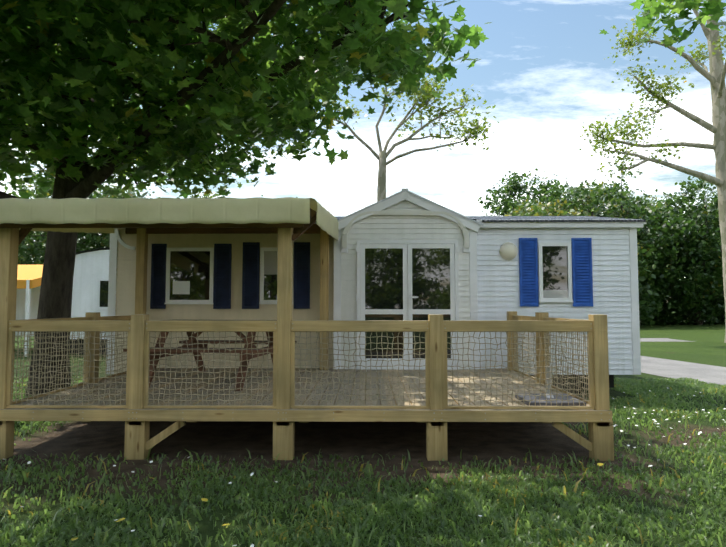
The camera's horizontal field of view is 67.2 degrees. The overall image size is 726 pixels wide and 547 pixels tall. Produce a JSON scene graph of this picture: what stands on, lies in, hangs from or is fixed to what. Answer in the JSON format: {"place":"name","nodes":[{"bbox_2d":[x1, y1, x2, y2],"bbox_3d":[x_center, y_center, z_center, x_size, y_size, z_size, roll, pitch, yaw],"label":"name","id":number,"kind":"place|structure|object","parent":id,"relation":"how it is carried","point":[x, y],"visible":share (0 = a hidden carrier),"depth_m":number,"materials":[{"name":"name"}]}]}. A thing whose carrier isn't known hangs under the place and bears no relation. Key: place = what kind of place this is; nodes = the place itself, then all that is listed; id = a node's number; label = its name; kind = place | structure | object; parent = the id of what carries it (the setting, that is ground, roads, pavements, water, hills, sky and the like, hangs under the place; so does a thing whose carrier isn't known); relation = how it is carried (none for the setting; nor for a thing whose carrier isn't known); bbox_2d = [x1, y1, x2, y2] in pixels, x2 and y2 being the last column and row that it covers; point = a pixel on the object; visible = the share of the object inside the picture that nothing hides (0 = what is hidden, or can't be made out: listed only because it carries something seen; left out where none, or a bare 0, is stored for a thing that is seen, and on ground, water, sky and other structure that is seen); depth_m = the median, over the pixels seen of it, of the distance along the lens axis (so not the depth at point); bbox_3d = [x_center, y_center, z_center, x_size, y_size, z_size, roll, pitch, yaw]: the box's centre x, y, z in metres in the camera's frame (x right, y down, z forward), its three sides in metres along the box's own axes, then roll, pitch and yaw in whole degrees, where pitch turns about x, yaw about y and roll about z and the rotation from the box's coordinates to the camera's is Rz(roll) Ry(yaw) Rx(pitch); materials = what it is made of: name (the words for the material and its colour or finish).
{"place":"outdoors","nodes":[
{"label":"outdoors","id":0,"kind":"place"},
{"bbox_2d":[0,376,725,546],"bbox_3d":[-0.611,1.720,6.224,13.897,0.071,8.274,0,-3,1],"label":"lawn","id":1,"kind":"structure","parent":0,"point":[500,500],"depth_m":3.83,"materials":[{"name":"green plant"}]},
{"bbox_2d":[0,312,725,546],"bbox_3d":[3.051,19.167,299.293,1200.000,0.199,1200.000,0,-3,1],"label":"ground","id":2,"kind":"structure","parent":0,"point":[486,442],"depth_m":5.13,"materials":[{"name":"green plant"}]},
{"bbox_2d":[15,265,42,356],"bbox_3d":[-11.265,0.991,16.548,4.350,2.750,3.120,0,-3,1],"label":"neighbour awning","id":3,"kind":"object","parent":2,"relation":"on","point":[29,277],"visible":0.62,"depth_m":17.19,"materials":[{"name":"yellow fabric"}]},
{"bbox_2d":[18,231,46,264],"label":"bush","id":4,"kind":"object","parent":2,"relation":"on","point":[33,259],"depth_m":40.55,"materials":[{"name":"green plant"}]},
{"bbox_2d":[4,169,109,264],"bbox_3d":[-22.011,-1.525,36.182,10.312,11.326,11.186,0,-3,1],"label":"bush","id":5,"kind":"object","parent":2,"relation":"on","point":[31,247],"depth_m":35.83,"materials":[{"name":"green plant"}]},
{"bbox_2d":[70,247,109,353],"bbox_3d":[-6.560,1.001,19.413,4.160,3.070,8.100,0,-3,1],"label":"neighbour home","id":6,"kind":"object","parent":2,"relation":"on","point":[90,282],"visible":0.08,"depth_m":15.50,"materials":[{"name":"white"}]},
{"bbox_2d":[76,181,160,251],"bbox_3d":[-17.090,-1.120,38.476,9.609,10.797,9.487,0,-3,1],"label":"bush","id":7,"kind":"object","parent":2,"relation":"on","point":[98,239],"depth_m":36.38,"materials":[{"name":"green plant"}]},
{"bbox_2d":[163,188,222,198],"bbox_3d":[-11.763,-0.906,40.748,10.376,10.724,11.467,0,-3,1],"label":"bush","id":8,"kind":"object","parent":2,"relation":"on","point":[208,195],"depth_m":38.81,"materials":[{"name":"green plant"}]},
{"bbox_2d":[0,0,490,396],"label":"tree","id":9,"kind":"object","parent":2,"relation":"on","point":[175,144],"depth_m":6.91,"materials":[{"name":"green plant"}]},
{"bbox_2d":[0,228,609,425],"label":"deck posts","id":10,"kind":"object","parent":2,"relation":"on","point":[9,240],"visible":0.56,"depth_m":5.00,"materials":[{"name":"brown wood"}]},
{"bbox_2d":[0,214,319,240],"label":"awning beams","id":11,"kind":"structure","parent":10,"relation":"on","point":[311,227],"depth_m":5.01,"materials":[{"name":"brown wood"}]},
{"bbox_2d":[0,197,337,239],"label":"awning canvas","id":12,"kind":"object","parent":11,"relation":"on","point":[163,210],"visible":1,"depth_m":4.79,"materials":[{"name":"beige fabric"}]},
{"bbox_2d":[18,208,316,245],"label":"awning rafters","id":13,"kind":"object","parent":10,"relation":"attached to","point":[23,233],"visible":0.02,"depth_m":5.33,"materials":[{"name":"brown wood"}]},
{"bbox_2d":[6,320,593,408],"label":"deck rails","id":14,"kind":"object","parent":10,"relation":"attached to","point":[324,325],"visible":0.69,"depth_m":4.99,"materials":[{"name":"brown wood"}]},
{"bbox_2d":[12,315,588,404],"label":"side railings","id":15,"kind":"object","parent":10,"relation":"attached to","point":[514,318],"visible":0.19,"depth_m":6.35,"materials":[{"name":"brown wood"}]},
{"bbox_2d":[11,331,589,405],"bbox_3d":[-0.569,0.954,6.457,5.482,0.677,2.949,0,-3,1],"label":"railing netting","id":16,"kind":"object","parent":15,"relation":"on","point":[527,367],"visible":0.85,"depth_m":5.00,"materials":[{"name":"fabric"}]},
{"bbox_2d":[6,331,594,406],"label":"deck battens","id":17,"kind":"object","parent":15,"relation":"on","point":[147,366],"visible":0.46,"depth_m":4.98,"materials":[{"name":"brown wood"}]},
{"bbox_2d":[10,323,609,419],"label":"deck screws","id":18,"kind":"object","parent":15,"relation":"attached to","point":[333,412],"visible":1,"depth_m":4.89,"materials":[{"name":"silver metal"}]},
{"bbox_2d":[0,421,613,460],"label":"deck supports","id":19,"kind":"object","parent":2,"relation":"on","point":[599,444],"visible":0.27,"depth_m":4.92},
{"bbox_2d":[0,374,611,421],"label":"deck frame","id":20,"kind":"object","parent":19,"relation":"on","point":[296,415],"visible":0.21,"depth_m":4.88,"materials":[{"name":"brown wood"}]},
{"bbox_2d":[6,368,593,409],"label":"deck boards","id":21,"kind":"object","parent":20,"relation":"on","point":[231,373],"visible":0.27,"depth_m":6.11,"materials":[{"name":"brown wood"}]},
{"bbox_2d":[149,332,272,390],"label":"picnic table legs","id":22,"kind":"object","parent":21,"relation":"on","point":[200,363],"visible":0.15,"depth_m":6.52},
{"bbox_2d":[123,340,296,360],"bbox_3d":[-1.822,0.806,6.902,1.600,0.425,1.620,0,-3,8],"label":"picnic table","id":23,"kind":"object","parent":22,"relation":"on","point":[244,351],"visible":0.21,"depth_m":6.24,"materials":[{"name":"wood"}]},
{"bbox_2d":[515,366,585,405],"bbox_3d":[1.802,1.077,5.305,0.520,0.344,0.520,0,-3,1],"label":"umbrella base","id":24,"kind":"object","parent":21,"relation":"on","point":[543,397],"visible":0.6,"depth_m":5.25,"materials":[{"name":"silver metal"}]},
{"bbox_2d":[71,463,602,540],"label":"fallen leaves","id":25,"kind":"object","parent":2,"relation":"on","point":[205,499],"visible":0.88,"depth_m":3.63,"materials":[{"name":"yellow plant"}]},
{"bbox_2d":[22,388,725,546],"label":"daisies","id":26,"kind":"object","parent":2,"relation":"on","point":[251,474],"visible":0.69,"depth_m":5.63,"materials":[{"name":"white plant"}]},
{"bbox_2d":[106,188,646,374],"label":"wall trim","id":27,"kind":"structure","parent":2,"relation":"on","point":[470,225],"depth_m":8.18,"materials":[{"name":"white plastic"}]},
{"bbox_2d":[114,228,333,373],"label":"exterior wall","id":28,"kind":"structure","parent":27,"relation":"attached to","point":[125,282],"depth_m":8.29,"materials":[{"name":"white plastic"}]},
{"bbox_2d":[150,242,309,308],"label":"shutters","id":29,"kind":"object","parent":28,"relation":"attached to","point":[222,275],"visible":1,"depth_m":8.29,"materials":[{"name":"blue wood"}]},
{"bbox_2d":[164,240,572,369],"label":"windows and doors","id":30,"kind":"structure","parent":27,"relation":"attached to","point":[433,286],"depth_m":8.15,"materials":[{"name":"white plastic"}]},
{"bbox_2d":[342,210,468,247],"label":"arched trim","id":31,"kind":"structure","parent":27,"relation":"attached to","point":[412,213],"depth_m":8.15,"materials":[{"name":"white plastic"}]},
{"bbox_2d":[341,200,470,371],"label":"gable wall","id":32,"kind":"structure","parent":27,"relation":"attached to","point":[376,227],"depth_m":8.19,"materials":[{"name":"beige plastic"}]},
{"bbox_2d":[310,189,645,225],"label":"roof","id":33,"kind":"structure","parent":27,"relation":"on","point":[539,219],"depth_m":8.32,"materials":[{"name":"grey metal"}]},
{"bbox_2d":[499,242,517,259],"bbox_3d":[2.202,-0.337,8.265,0.270,0.270,0.138,0,-3,1],"label":"wall lamp","id":34,"kind":"object","parent":27,"relation":"attached to","point":[508,250],"visible":1,"depth_m":8.22,"materials":[{"name":"beige glass"}]},
{"bbox_2d":[477,228,632,374],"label":"white cladding","id":35,"kind":"structure","parent":27,"relation":"on","point":[498,291],"depth_m":8.25,"materials":[{"name":"white plastic"}]},
{"bbox_2d":[519,238,592,306],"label":"shutters","id":36,"kind":"object","parent":27,"relation":"attached to","point":[582,282],"visible":0.98,"depth_m":8.24,"materials":[{"name":"blue wood"}]},
{"bbox_2d":[478,168,572,215],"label":"bush","id":37,"kind":"object","parent":2,"relation":"on","point":[513,184],"depth_m":45.99,"materials":[{"name":"green plant"}]},
{"bbox_2d":[496,198,655,294],"bbox_3d":[13.680,-0.540,38.304,10.811,9.159,9.650,0,-3,1],"label":"bush","id":38,"kind":"object","parent":2,"relation":"on","point":[528,211],"depth_m":35.86,"materials":[{"name":"green plant"}]},
{"bbox_2d":[507,176,671,327],"bbox_3d":[15.915,-1.248,39.986,11.066,11.411,11.499,0,-3,1],"label":"bush","id":39,"kind":"object","parent":2,"relation":"on","point":[601,192],"depth_m":37.57,"materials":[{"name":"green plant"}]},
{"bbox_2d":[606,164,671,307],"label":"bush","id":40,"kind":"object","parent":2,"relation":"on","point":[624,189],"depth_m":40.77,"materials":[{"name":"green plant"}]},
{"bbox_2d":[603,195,689,320],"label":"bush","id":41,"kind":"object","parent":2,"relation":"on","point":[645,206],"depth_m":50.05,"materials":[{"name":"green plant"}]},
{"bbox_2d":[574,0,725,342],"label":"plane tree","id":42,"kind":"object","parent":2,"relation":"on","point":[715,76],"depth_m":20.68,"materials":[{"name":"green plant"}]},
{"bbox_2d":[602,204,723,324],"bbox_3d":[21.983,-0.454,42.215,11.099,9.802,10.819,0,-3,1],"label":"bush","id":43,"kind":"object","parent":2,"relation":"on","point":[708,285],"depth_m":39.06,"materials":[{"name":"green plant"}]},
{"bbox_2d":[637,176,724,324],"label":"hedge","id":44,"kind":"object","parent":2,"relation":"on","point":[681,230],"depth_m":38.61,"materials":[{"name":"green plant"}]},
{"bbox_2d":[651,202,722,322],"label":"bush","id":45,"kind":"object","parent":2,"relation":"on","point":[693,266],"visible":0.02,"depth_m":47.38,"materials":[{"name":"green plant"}]},
{"bbox_2d":[670,207,724,323],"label":"hedge","id":46,"kind":"object","parent":2,"relation":"on","point":[721,311],"depth_m":41.42,"materials":[{"name":"green plant"}]},
{"bbox_2d":[0,0,725,277],"label":"sky","id":47,"kind":"structure","parent":0,"point":[545,71],"materials":[{"name":"white"}]},
{"bbox_2d":[317,64,498,201],"bbox_3d":[0.874,-2.155,15.784,5.806,9.349,2.758,0,-3,1],"label":"plane tree","id":48,"kind":"object","parent":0,"point":[425,97],"depth_m":16.06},
{"bbox_2d":[353,375,613,392],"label":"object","id":49,"kind":"object","parent":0,"point":[611,381],"visible":0.06,"depth_m":8.47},
{"bbox_2d":[568,181,637,216],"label":"bush","id":50,"kind":"object","parent":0,"point":[599,204],"depth_m":47.34,"materials":[{"name":"green plant"}]},
{"bbox_2d":[599,0,725,56],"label":"tree","id":51,"kind":"object","parent":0,"point":[654,8],"depth_m":6.38,"materials":[{"name":"green plant"}]},
{"bbox_2d":[640,338,725,384],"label":"access path","id":52,"kind":"structure","parent":0,"point":[675,369],"depth_m":11.87,"materials":[{"name":"concrete"}]}
]}

